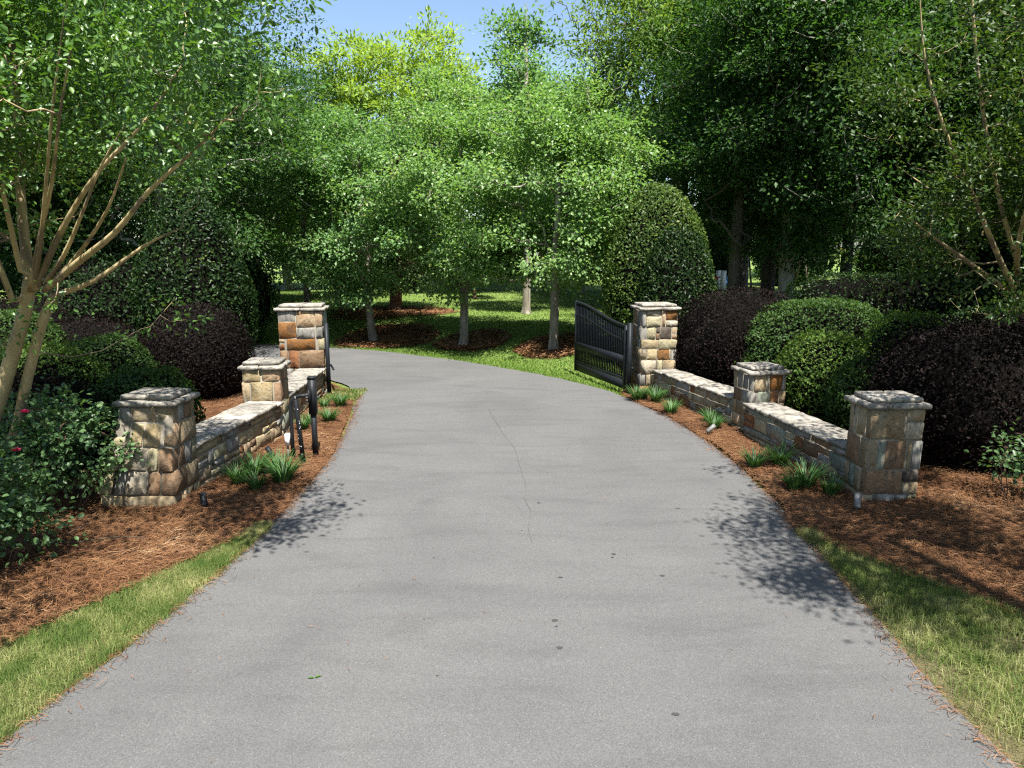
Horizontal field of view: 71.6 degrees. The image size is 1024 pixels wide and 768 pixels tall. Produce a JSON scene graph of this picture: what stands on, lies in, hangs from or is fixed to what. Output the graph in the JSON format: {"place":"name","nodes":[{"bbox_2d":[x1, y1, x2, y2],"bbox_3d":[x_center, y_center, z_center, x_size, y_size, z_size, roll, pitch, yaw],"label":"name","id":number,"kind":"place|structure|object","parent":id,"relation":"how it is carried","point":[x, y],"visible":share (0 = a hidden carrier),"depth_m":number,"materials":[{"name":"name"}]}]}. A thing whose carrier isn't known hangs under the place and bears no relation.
{"place":"outdoors","nodes":[
{"label":"outdoors","id":0,"kind":"place"},
{"bbox_2d":[0,255,901,571],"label":"ground","id":1,"kind":"structure","parent":0,"point":[500,289],"depth_m":24.64,"materials":[{"name":"green plant"}]},
{"bbox_2d":[1,233,134,302],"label":"thicket shrub","id":2,"kind":"object","parent":1,"relation":"on","point":[113,250],"visible":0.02,"depth_m":20.20,"materials":[{"name":"green plant"}]},
{"bbox_2d":[13,247,145,347],"bbox_3d":[-10.177,-1.843,17.376,3.995,3.008,3.370,0,11,0],"label":"thicket shrub","id":3,"kind":"object","parent":1,"relation":"on","point":[106,294],"visible":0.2,"depth_m":16.38,"materials":[{"name":"green plant"}]},
{"bbox_2d":[0,1,197,302],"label":"oak tree","id":4,"kind":"object","parent":1,"relation":"on","point":[13,276],"visible":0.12,"depth_m":17.59,"materials":[{"name":"green plant"}]},
{"bbox_2d":[0,519,275,743],"bbox_3d":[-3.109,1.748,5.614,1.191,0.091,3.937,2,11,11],"label":"grass","id":5,"kind":"structure","parent":1,"relation":"on","point":[182,578],"depth_m":5.27,"materials":[{"name":"green plant"}]},
{"bbox_2d":[97,387,199,507],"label":"stone pillar","id":6,"kind":"structure","parent":1,"relation":"on","point":[160,423],"depth_m":7.82,"materials":[{"name":"beige stone"}]},
{"bbox_2d":[36,0,320,244],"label":"oak tree","id":7,"kind":"object","parent":1,"relation":"on","point":[195,142],"visible":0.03,"depth_m":26.32,"materials":[{"name":"green plant"}]},
{"bbox_2d":[0,377,358,650],"bbox_3d":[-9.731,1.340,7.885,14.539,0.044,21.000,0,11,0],"label":"mulch bed","id":8,"kind":"object","parent":1,"relation":"on","point":[103,533],"visible":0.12,"depth_m":7.13,"materials":[{"name":"brown plant"}]},
{"bbox_2d":[0,304,72,358],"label":"green shrub","id":9,"kind":"object","parent":8,"relation":"on","point":[6,322],"visible":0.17,"depth_m":12.18,"materials":[{"name":"green plant"}]},
{"bbox_2d":[0,293,76,325],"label":"purple bush","id":10,"kind":"object","parent":8,"relation":"on","point":[5,305],"visible":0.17,"depth_m":14.40,"materials":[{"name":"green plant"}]},
{"bbox_2d":[0,440,87,567],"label":"rose bush","id":11,"kind":"object","parent":8,"relation":"on","point":[19,521],"visible":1,"depth_m":6.42,"materials":[{"name":"green plant"}]},
{"bbox_2d":[0,331,111,392],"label":"green shrub","id":12,"kind":"object","parent":8,"relation":"on","point":[77,367],"visible":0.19,"depth_m":9.97,"materials":[{"name":"green plant"}]},
{"bbox_2d":[0,385,111,495],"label":"rose bush","id":13,"kind":"object","parent":8,"relation":"on","point":[11,403],"visible":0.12,"depth_m":8.08,"materials":[{"name":"green plant"}]},
{"bbox_2d":[0,364,112,481],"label":"shrub","id":14,"kind":"object","parent":8,"relation":"on","point":[50,380],"visible":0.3,"depth_m":8.87,"materials":[{"name":"green plant"}]},
{"bbox_2d":[0,377,149,507],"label":"rose bush","id":15,"kind":"object","parent":8,"relation":"on","point":[66,415],"visible":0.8,"depth_m":7.47,"materials":[{"name":"green plant"}]},
{"bbox_2d":[48,307,148,358],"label":"purple bush","id":16,"kind":"object","parent":8,"relation":"on","point":[90,327],"visible":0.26,"depth_m":13.36,"materials":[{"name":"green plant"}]},
{"bbox_2d":[60,331,159,378],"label":"green shrub","id":17,"kind":"object","parent":8,"relation":"on","point":[114,357],"visible":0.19,"depth_m":11.19,"materials":[{"name":"green plant"}]},
{"bbox_2d":[92,360,205,451],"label":"green shrub","id":18,"kind":"object","parent":8,"relation":"on","point":[113,388],"visible":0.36,"depth_m":9.87,"materials":[{"name":"green plant"}]},
{"bbox_2d":[0,0,336,457],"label":"crape myrtle","id":19,"kind":"object","parent":8,"relation":"on","point":[15,132],"visible":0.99,"depth_m":6.60,"materials":[{"name":"green plant"}]},
{"bbox_2d":[119,182,259,358],"bbox_3d":[-6.752,-2.008,14.931,2.622,4.308,2.586,0,11,0],"label":"holly bush","id":20,"kind":"object","parent":8,"relation":"on","point":[195,257],"visible":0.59,"depth_m":14.13,"materials":[{"name":"green plant"}]},
{"bbox_2d":[134,295,257,401],"bbox_3d":[-6.174,-0.776,13.780,2.210,2.070,2.262,0,11,0],"label":"purple bush","id":21,"kind":"object","parent":8,"relation":"on","point":[211,360],"visible":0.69,"depth_m":13.15,"materials":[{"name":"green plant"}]},
{"bbox_2d":[212,459,257,484],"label":"liriope tuft","id":22,"kind":"object","parent":8,"relation":"on","point":[234,477],"visible":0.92,"depth_m":8.59,"materials":[{"name":"green plant"}]},
{"bbox_2d":[228,448,278,476],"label":"liriope tuft","id":23,"kind":"object","parent":8,"relation":"on","point":[250,464],"visible":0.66,"depth_m":8.91,"materials":[{"name":"green plant"}]},
{"bbox_2d":[239,469,273,490],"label":"liriope tuft","id":24,"kind":"object","parent":8,"relation":"on","point":[253,483],"visible":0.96,"depth_m":8.38,"materials":[{"name":"green plant"}]},
{"bbox_2d":[255,451,310,482],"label":"liriope tuft","id":25,"kind":"object","parent":8,"relation":"on","point":[282,474],"visible":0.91,"depth_m":8.61,"materials":[{"name":"green plant"}]},
{"bbox_2d":[284,389,311,457],"bbox_3d":[-2.885,0.574,9.609,0.360,1.010,0.128,0,11,0],"label":"keypad pedestal","id":26,"kind":"object","parent":8,"relation":"on","point":[289,438],"visible":0.88,"depth_m":9.58,"materials":[{"name":"black paint"}]},
{"bbox_2d":[293,396,305,463],"bbox_3d":[-2.791,0.641,9.340,0.058,0.980,0.061,-4,11,1],"label":"marker post","id":27,"kind":"object","parent":8,"relation":"on","point":[299,428],"visible":0.88,"depth_m":9.31,"materials":[{"name":"black metal"}]},
{"bbox_2d":[306,376,318,456],"bbox_3d":[-2.710,0.475,9.714,0.112,1.165,0.136,-1,11,-6],"label":"keypad post","id":28,"kind":"object","parent":8,"relation":"on","point":[313,403],"visible":0.86,"depth_m":9.65,"materials":[{"name":"black metal"}]},
{"bbox_2d":[318,405,343,422],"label":"liriope tuft","id":29,"kind":"object","parent":8,"relation":"on","point":[327,416],"visible":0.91,"depth_m":11.62,"materials":[{"name":"green plant"}]},
{"bbox_2d":[322,387,367,399],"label":"grass","id":30,"kind":"structure","parent":8,"relation":"on","point":[355,393],"depth_m":13.87,"materials":[{"name":"green plant"}]},
{"bbox_2d":[1,0,367,283],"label":"oak tree","id":31,"kind":"object","parent":1,"relation":"on","point":[253,198],"visible":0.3,"depth_m":18.34,"materials":[{"name":"green leaf"},{"name":"tan brown bark"}]},
{"bbox_2d":[151,64,319,264],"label":"maple tree","id":32,"kind":"object","parent":1,"relation":"on","point":[297,224],"visible":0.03,"depth_m":28.00,"materials":[{"name":"green plant"}]},
{"bbox_2d":[195,401,283,487],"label":"stone wall","id":33,"kind":"structure","parent":1,"relation":"on","point":[229,434],"depth_m":9.41,"materials":[{"name":"grey stone"}]},
{"bbox_2d":[231,248,280,343],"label":"thicket shrub","id":34,"kind":"object","parent":1,"relation":"on","point":[262,287],"visible":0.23,"depth_m":21.06,"materials":[{"name":"green plant"}]},
{"bbox_2d":[237,357,290,434],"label":"stone pillar","id":35,"kind":"structure","parent":1,"relation":"on","point":[265,379],"depth_m":10.65,"materials":[{"name":"beige stone"}]},
{"bbox_2d":[183,53,380,289],"bbox_3d":[-11.945,-11.423,37.949,12.025,13.204,11.836,-2,11,-10],"label":"oak tree","id":36,"kind":"object","parent":1,"relation":"on","point":[322,77],"visible":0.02,"depth_m":37.34,"materials":[{"name":"green plant"}]},
{"bbox_2d":[273,302,329,393],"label":"stone pillar","id":37,"kind":"structure","parent":1,"relation":"on","point":[301,335],"depth_m":13.67,"materials":[{"name":"beige stone"}]},
{"bbox_2d":[322,301,333,393],"bbox_3d":[-3.859,-0.791,14.906,0.162,1.730,2.528,-3,11,-15],"label":"gate leaf","id":38,"kind":"object","parent":37,"relation":"attached to","point":[327,354],"visible":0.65,"depth_m":13.72,"materials":[{"name":"black paint"}]},
{"bbox_2d":[218,103,388,302],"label":"maple tree","id":39,"kind":"object","parent":1,"relation":"on","point":[284,250],"visible":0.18,"depth_m":24.06,"materials":[{"name":"green plant"}]},
{"bbox_2d":[287,368,325,423],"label":"stone wall","id":40,"kind":"structure","parent":1,"relation":"on","point":[297,382],"depth_m":12.56,"materials":[{"name":"beige stone"}]},
{"bbox_2d":[292,97,394,289],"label":"cedar tree","id":41,"kind":"object","parent":1,"relation":"on","point":[344,138],"visible":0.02,"depth_m":31.97,"materials":[{"name":"green plant"}]},
{"bbox_2d":[268,5,496,285],"bbox_3d":[-6.111,-13.280,41.226,14.580,15.524,11.887,0,11,0],"label":"locust tree","id":42,"kind":"object","parent":1,"relation":"on","point":[372,56],"visible":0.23,"depth_m":38.21,"materials":[{"name":"green plant"}]},
{"bbox_2d":[333,324,440,347],"bbox_3d":[-3.809,-1.526,22.191,3.173,0.404,3.051,0,11,0],"label":"mulch ring","id":43,"kind":"object","parent":1,"relation":"on","point":[388,334],"visible":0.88,"depth_m":22.03,"materials":[{"name":"brown wood"}]},
{"bbox_2d":[254,98,458,340],"bbox_3d":[-4.347,-4.607,21.267,6.170,7.172,5.999,3,11,15],"label":"maple tree","id":44,"kind":"object","parent":43,"relation":"on","point":[366,275],"visible":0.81,"depth_m":20.32,"materials":[{"name":"green plant"}]},
{"bbox_2d":[333,322,437,347],"bbox_3d":[-3.912,-1.542,22.079,3.315,0.509,3.159,0,11,0],"label":"pine straw","id":45,"kind":"object","parent":43,"relation":"on","point":[383,345],"visible":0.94,"depth_m":22.09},
{"bbox_2d":[331,306,459,319],"bbox_3d":[-4.179,-2.677,26.424,4.505,0.187,4.444,0,11,0],"label":"mulch ring","id":46,"kind":"object","parent":1,"relation":"on","point":[335,316],"visible":0.51,"depth_m":25.12,"materials":[{"name":"brown wood"}]},
{"bbox_2d":[332,305,454,318],"bbox_3d":[-4.401,-2.740,26.364,4.596,0.311,4.390,0,11,0],"label":"pine straw","id":47,"kind":"object","parent":46,"relation":"on","point":[434,310],"visible":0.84,"depth_m":25.82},
{"bbox_2d":[337,100,472,308],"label":"maple tree","id":48,"kind":"object","parent":46,"relation":"on","point":[395,302],"visible":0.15,"depth_m":25.74,"materials":[{"name":"green plant"}]},
{"bbox_2d":[250,289,629,398],"bbox_3d":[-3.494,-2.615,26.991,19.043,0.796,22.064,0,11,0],"label":"grass","id":49,"kind":"structure","parent":1,"relation":"on","point":[471,311],"depth_m":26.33,"materials":[{"name":"green plant"}]},
{"bbox_2d":[369,58,530,290],"bbox_3d":[-2.527,-10.275,35.785,9.854,11.954,8.976,-7,13,-33],"label":"maple tree","id":50,"kind":"object","parent":1,"relation":"on","point":[474,95],"visible":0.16,"depth_m":33.75,"materials":[{"name":"green plant"}]},
{"bbox_2d":[431,330,508,351],"bbox_3d":[-1.097,-1.292,20.826,2.177,0.398,2.125,-6,12,-29],"label":"mulch ring","id":51,"kind":"object","parent":1,"relation":"on","point":[479,349],"visible":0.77,"depth_m":20.80,"materials":[{"name":"brown wood"}]},
{"bbox_2d":[318,89,565,346],"bbox_3d":[-1.494,-4.324,19.848,6.404,7.078,6.098,6,12,29],"label":"maple tree","id":52,"kind":"object","parent":51,"relation":"on","point":[436,163],"visible":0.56,"depth_m":18.96,"materials":[{"name":"green plant"}]},
{"bbox_2d":[433,328,512,350],"bbox_3d":[-1.157,-1.329,20.855,2.388,0.468,2.304,0,11,0],"label":"pine straw","id":53,"kind":"object","parent":51,"relation":"on","point":[472,346],"visible":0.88,"depth_m":20.76,"materials":[{"name":"brown plant"}]},
{"bbox_2d":[0,187,959,286],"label":"woods","id":54,"kind":"object","parent":1,"relation":"on","point":[855,240],"depth_m":45.37,"materials":[{"name":"green plant"}]},
{"bbox_2d":[467,1,592,313],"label":"narrow tree","id":55,"kind":"object","parent":1,"relation":"on","point":[532,33],"visible":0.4,"depth_m":24.46,"materials":[{"name":"green plant"}]},
{"bbox_2d":[447,49,630,290],"bbox_3d":[1.557,-10.632,36.840,10.198,12.192,10.488,7,13,35],"label":"maple tree","id":56,"kind":"object","parent":1,"relation":"on","point":[548,74],"visible":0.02,"depth_m":34.75,"materials":[{"name":"green plant"}]},
{"bbox_2d":[520,337,597,358],"bbox_3d":[1.210,-1.040,19.282,2.283,0.443,2.222,6,12,27],"label":"mulch ring","id":57,"kind":"object","parent":1,"relation":"on","point":[551,357],"visible":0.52,"depth_m":18.84,"materials":[{"name":"brown wood"}]},
{"bbox_2d":[512,330,574,356],"bbox_3d":[1.242,-1.126,19.324,2.539,0.529,2.402,0,11,0],"label":"pine straw","id":58,"kind":"object","parent":57,"relation":"on","point":[539,353],"visible":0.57,"depth_m":19.19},
{"bbox_2d":[432,42,674,349],"bbox_3d":[0.945,-4.358,18.429,6.159,7.471,5.610,-3,11,-13],"label":"maple tree","id":59,"kind":"object","parent":57,"relation":"on","point":[587,160],"visible":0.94,"depth_m":17.34,"materials":[{"name":"green plant"}]},
{"bbox_2d":[509,88,642,293],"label":"maple tree","id":60,"kind":"object","parent":1,"relation":"on","point":[582,290],"visible":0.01,"depth_m":33.07,"materials":[{"name":"green plant"}]},
{"bbox_2d":[532,54,696,303],"bbox_3d":[3.813,-7.890,29.073,6.601,9.874,8.064,10,15,43],"label":"cedar tree","id":61,"kind":"object","parent":1,"relation":"on","point":[598,272],"visible":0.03,"depth_m":28.08,"materials":[{"name":"green plant"}]},
{"bbox_2d":[525,0,766,199],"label":"pecan tree","id":62,"kind":"object","parent":1,"relation":"on","point":[639,12],"visible":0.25,"depth_m":24.22,"materials":[{"name":"green plant"}]},
{"bbox_2d":[594,180,714,352],"bbox_3d":[3.381,-2.711,17.184,2.750,4.275,2.764,0,11,0],"label":"holly bush","id":63,"kind":"object","parent":1,"relation":"on","point":[642,229],"visible":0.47,"depth_m":16.35,"materials":[{"name":"green plant"}]},
{"bbox_2d":[630,302,681,391],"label":"stone pillar","id":64,"kind":"structure","parent":1,"relation":"on","point":[655,324],"depth_m":13.85,"materials":[{"name":"beige stone"}]},
{"bbox_2d":[574,301,633,395],"bbox_3d":[1.910,-0.806,14.988,0.162,1.730,2.611,-4,11,-18],"label":"gate leaf","id":65,"kind":"object","parent":64,"relation":"attached to","point":[587,345],"visible":1,"depth_m":14.88,"materials":[{"name":"black paint"}]},
{"bbox_2d":[652,369,733,424],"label":"stone wall","id":66,"kind":"structure","parent":1,"relation":"on","point":[694,393],"depth_m":12.50,"materials":[{"name":"grey stone"}]},
{"bbox_2d":[643,2,749,292],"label":"pecan tree","id":67,"kind":"object","parent":1,"relation":"on","point":[743,278],"depth_m":35.22,"materials":[{"name":"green plant"}]},
{"bbox_2d":[703,229,729,283],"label":"thicket shrub","id":68,"kind":"object","parent":1,"relation":"on","point":[721,263],"visible":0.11,"depth_m":41.24,"materials":[{"name":"green plant"}]},
{"bbox_2d":[731,361,791,430],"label":"stone pillar","id":69,"kind":"structure","parent":1,"relation":"on","point":[758,382],"depth_m":10.84,"materials":[{"name":"grey stone"}]},
{"bbox_2d":[589,0,971,295],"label":"oak tree","id":70,"kind":"object","parent":1,"relation":"on","point":[736,234],"visible":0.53,"depth_m":18.66,"materials":[{"name":"green plant"}]},
{"bbox_2d":[612,0,959,297],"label":"oak tree","id":71,"kind":"object","parent":1,"relation":"on","point":[768,278],"visible":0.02,"depth_m":24.84,"materials":[{"name":"green plant"}]},
{"bbox_2d":[752,232,836,285],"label":"thicket shrub","id":72,"kind":"object","parent":1,"relation":"on","point":[776,275],"visible":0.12,"depth_m":42.02,"materials":[{"name":"green plant"}]},
{"bbox_2d":[743,402,847,482],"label":"stone wall","id":73,"kind":"structure","parent":1,"relation":"on","point":[815,439],"depth_m":9.51,"materials":[{"name":"grey stone"}]},
{"bbox_2d":[611,0,1023,299],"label":"oak tree","id":74,"kind":"object","parent":1,"relation":"on","point":[826,25],"visible":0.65,"depth_m":17.34,"materials":[{"name":"green plant"}]},
{"bbox_2d":[615,388,1023,619],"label":"mulch bed","id":75,"kind":"object","parent":1,"relation":"on","point":[925,502],"visible":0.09,"depth_m":7.46,"materials":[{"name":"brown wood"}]},
{"bbox_2d":[658,398,683,414],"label":"liriope tuft","id":76,"kind":"object","parent":75,"relation":"on","point":[671,407],"visible":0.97,"depth_m":12.28,"materials":[{"name":"green plant"}]},
{"bbox_2d":[637,220,718,370],"bbox_3d":[3.648,-1.835,15.559,1.942,3.467,1.985,3,11,17],"label":"holly bush","id":77,"kind":"object","parent":75,"relation":"on","point":[680,269],"visible":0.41,"depth_m":14.96,"materials":[{"name":"green plant"}]},
{"bbox_2d":[674,284,795,386],"bbox_3d":[4.505,-0.851,13.999,2.760,2.240,2.814,-2,11,-10],"label":"purple bush","id":78,"kind":"object","parent":75,"relation":"on","point":[712,340],"visible":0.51,"depth_m":13.24,"materials":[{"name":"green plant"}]},
{"bbox_2d":[735,446,779,468],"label":"liriope tuft","id":79,"kind":"object","parent":75,"relation":"on","point":[753,461],"visible":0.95,"depth_m":9.20,"materials":[{"name":"green plant"}]},
{"bbox_2d":[754,439,802,466],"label":"liriope tuft","id":80,"kind":"object","parent":75,"relation":"on","point":[781,459],"visible":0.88,"depth_m":9.27,"materials":[{"name":"green plant"}]},
{"bbox_2d":[775,469,818,490],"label":"liriope tuft","id":81,"kind":"object","parent":75,"relation":"on","point":[794,485],"visible":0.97,"depth_m":8.34,"materials":[{"name":"green plant"}]},
{"bbox_2d":[777,457,833,488],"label":"liriope tuft","id":82,"kind":"object","parent":75,"relation":"on","point":[811,482],"visible":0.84,"depth_m":8.45,"materials":[{"name":"green plant"}]},
{"bbox_2d":[734,294,891,363],"bbox_3d":[5.542,-0.640,13.169,3.080,2.065,2.208,0,11,0],"label":"green shrub","id":83,"kind":"object","parent":75,"relation":"on","point":[782,327],"visible":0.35,"depth_m":12.51,"materials":[{"name":"green plant"}]},
{"bbox_2d":[774,325,874,424],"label":"green shrub","id":84,"kind":"object","parent":75,"relation":"on","point":[813,363],"visible":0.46,"depth_m":11.01,"materials":[{"name":"green plant"}]},
{"bbox_2d":[814,469,851,495],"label":"liriope tuft","id":85,"kind":"object","parent":75,"relation":"on","point":[831,489],"visible":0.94,"depth_m":8.19,"materials":[{"name":"green plant"}]},
{"bbox_2d":[820,349,884,430],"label":"green shrub","id":86,"kind":"object","parent":75,"relation":"on","point":[837,410],"visible":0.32,"depth_m":10.18,"materials":[{"name":"green plant"}]},
{"bbox_2d":[860,300,951,355],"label":"green shrub","id":87,"kind":"object","parent":75,"relation":"on","point":[898,318],"visible":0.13,"depth_m":11.54,"materials":[{"name":"green plant"}]},
{"bbox_2d":[847,301,1023,476],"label":"purple bush","id":88,"kind":"object","parent":75,"relation":"on","point":[965,381],"visible":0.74,"depth_m":8.79,"materials":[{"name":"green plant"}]},
{"bbox_2d":[926,299,1019,325],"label":"clipped hedge","id":89,"kind":"object","parent":75,"relation":"on","point":[973,309],"visible":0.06,"depth_m":13.35,"materials":[{"name":"green plant"}]},
{"bbox_2d":[963,417,1023,499],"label":"rose bush","id":90,"kind":"object","parent":75,"relation":"on","point":[1009,457],"visible":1,"depth_m":8.05,"materials":[{"name":"green plant"}]},
{"bbox_2d":[976,262,1023,312],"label":"thicket shrub","id":91,"kind":"object","parent":75,"relation":"on","point":[998,293],"visible":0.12,"depth_m":16.56,"materials":[{"name":"green plant"}]},
{"bbox_2d":[739,1,1023,277],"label":"oak tree","id":92,"kind":"object","parent":1,"relation":"on","point":[847,265],"visible":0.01,"depth_m":25.91,"materials":[{"name":"green plant"}]},
{"bbox_2d":[843,391,932,500],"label":"stone pillar","id":93,"kind":"structure","parent":1,"relation":"on","point":[884,446],"depth_m":7.97,"materials":[{"name":"grey stone"}]},
{"bbox_2d":[782,265,993,325],"bbox_3d":[9.038,-1.865,17.232,4.874,1.994,2.225,0,11,0],"label":"clipped hedge","id":94,"kind":"object","parent":1,"relation":"on","point":[857,287],"visible":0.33,"depth_m":16.41,"materials":[{"name":"green plant"}]},
{"bbox_2d":[852,214,951,278],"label":"thicket shrub","id":95,"kind":"object","parent":1,"relation":"on","point":[885,261],"visible":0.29,"depth_m":39.78,"materials":[{"name":"green plant"}]},
{"bbox_2d":[784,524,1023,767],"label":"grass verge","id":96,"kind":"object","parent":1,"relation":"on","point":[1017,756],"depth_m":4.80,"materials":[{"name":"green plant"}]},
{"bbox_2d":[802,0,1023,330],"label":"crape myrtle","id":97,"kind":"object","parent":1,"relation":"on","point":[990,156],"visible":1,"depth_m":8.80,"materials":[{"name":"green plant"}]},
{"bbox_2d":[803,0,1023,261],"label":"oak tree","id":98,"kind":"object","parent":1,"relation":"on","point":[992,118],"visible":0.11,"depth_m":18.43,"materials":[{"name":"green plant"}]},
{"bbox_2d":[859,1,1019,244],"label":"oak tree","id":99,"kind":"object","parent":1,"relation":"on","point":[941,218],"depth_m":27.70,"materials":[{"name":"green plant"}]},
{"bbox_2d":[919,235,1023,297],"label":"thicket shrub","id":100,"kind":"object","parent":1,"relation":"on","point":[982,254],"visible":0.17,"depth_m":19.40,"materials":[{"name":"green plant"}]},
{"bbox_2d":[930,0,1023,136],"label":"oak tree","id":101,"kind":"object","parent":1,"relation":"on","point":[1017,108],"visible":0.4,"depth_m":12.86,"materials":[{"name":"green plant"}]},
{"bbox_2d":[31,0,965,254],"label":"sky","id":102,"kind":"structure","parent":0,"point":[376,16],"materials":[{"name":"blue"}]},
{"bbox_2d":[0,344,1017,767],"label":"driveway","id":103,"kind":"structure","parent":0,"point":[694,590],"depth_m":5.35,"materials":[{"name":"grey asphalt"}]},
{"bbox_2d":[0,395,1020,767],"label":"pine straw","id":104,"kind":"object","parent":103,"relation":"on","point":[704,447],"visible":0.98,"depth_m":5.25,"materials":[{"name":"brown plant"}]},
{"bbox_2d":[714,270,726,290],"bbox_3d":[10.478,-5.374,36.987,1.260,1.044,0.439,-4,11,-20],"label":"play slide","id":105,"kind":"object","parent":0,"point":[720,276],"visible":0.57,"depth_m":36.99,"materials":[{"name":"plastic"}]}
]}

